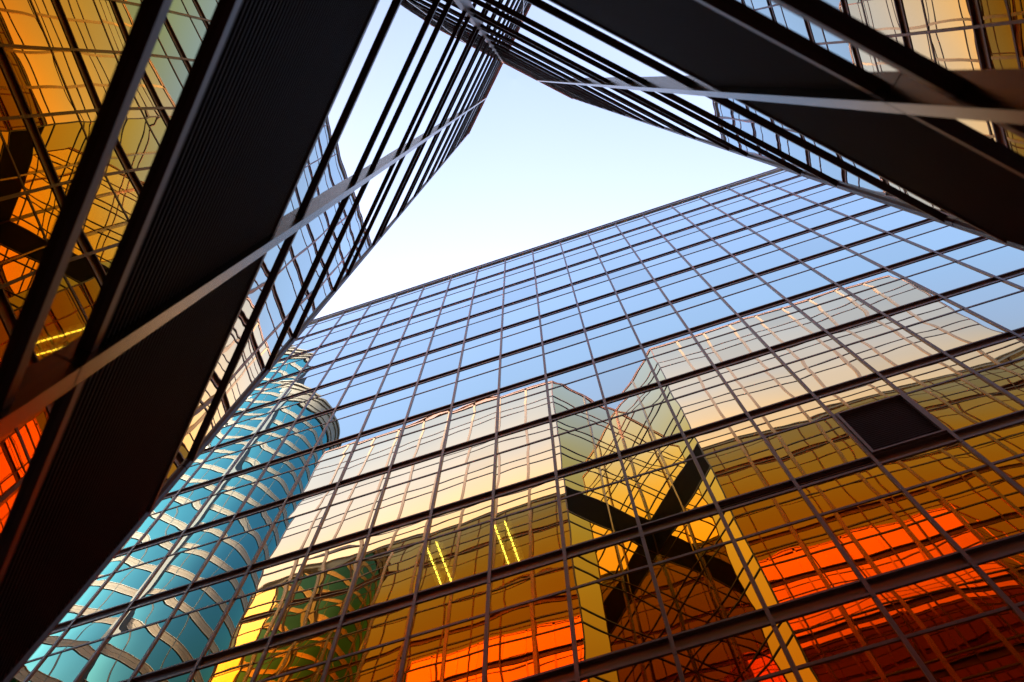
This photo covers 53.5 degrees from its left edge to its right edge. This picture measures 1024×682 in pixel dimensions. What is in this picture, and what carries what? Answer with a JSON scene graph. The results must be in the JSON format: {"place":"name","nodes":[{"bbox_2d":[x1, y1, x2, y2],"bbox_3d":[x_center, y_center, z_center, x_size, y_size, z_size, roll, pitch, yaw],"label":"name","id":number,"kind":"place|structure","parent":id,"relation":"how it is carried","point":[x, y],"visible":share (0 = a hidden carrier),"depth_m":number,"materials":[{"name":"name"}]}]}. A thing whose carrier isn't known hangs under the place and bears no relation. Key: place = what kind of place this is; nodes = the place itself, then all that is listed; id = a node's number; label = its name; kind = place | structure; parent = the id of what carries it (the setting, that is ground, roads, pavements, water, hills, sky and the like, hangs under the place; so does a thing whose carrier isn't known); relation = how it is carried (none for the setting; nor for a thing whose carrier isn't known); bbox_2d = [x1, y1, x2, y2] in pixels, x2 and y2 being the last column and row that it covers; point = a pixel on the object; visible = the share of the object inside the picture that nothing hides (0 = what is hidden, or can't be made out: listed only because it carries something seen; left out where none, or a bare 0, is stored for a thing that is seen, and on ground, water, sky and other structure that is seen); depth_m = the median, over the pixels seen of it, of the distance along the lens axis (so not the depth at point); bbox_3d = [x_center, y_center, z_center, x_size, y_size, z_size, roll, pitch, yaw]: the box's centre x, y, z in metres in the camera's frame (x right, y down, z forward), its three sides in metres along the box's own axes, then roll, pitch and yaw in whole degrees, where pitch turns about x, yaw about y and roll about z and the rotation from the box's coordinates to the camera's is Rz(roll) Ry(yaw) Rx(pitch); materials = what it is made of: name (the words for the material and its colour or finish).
{"place":"outdoors","nodes":[
{"label":"outdoors","id":0,"kind":"place"},
{"bbox_2d":[0,0,1023,681],"bbox_3d":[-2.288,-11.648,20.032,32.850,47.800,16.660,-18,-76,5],"label":"recessed tower","id":1,"kind":"structure","parent":0,"point":[204,204],"depth_m":3.66,"materials":[{"name":"brown metal"}]},
{"bbox_2d":[314,63,776,318],"label":"sky","id":2,"kind":"structure","parent":0,"point":[538,165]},
{"bbox_3d":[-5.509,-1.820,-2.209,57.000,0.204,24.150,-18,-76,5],"label":"pavement","id":3,"kind":"structure","parent":0,"visible":0},
{"bbox_2d":[11,168,1023,681],"bbox_3d":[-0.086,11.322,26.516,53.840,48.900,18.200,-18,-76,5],"label":"glass tower","id":4,"kind":"structure","parent":3,"relation":"on","point":[767,426],"depth_m":20.18,"materials":[{"name":"multicoloured glass"}]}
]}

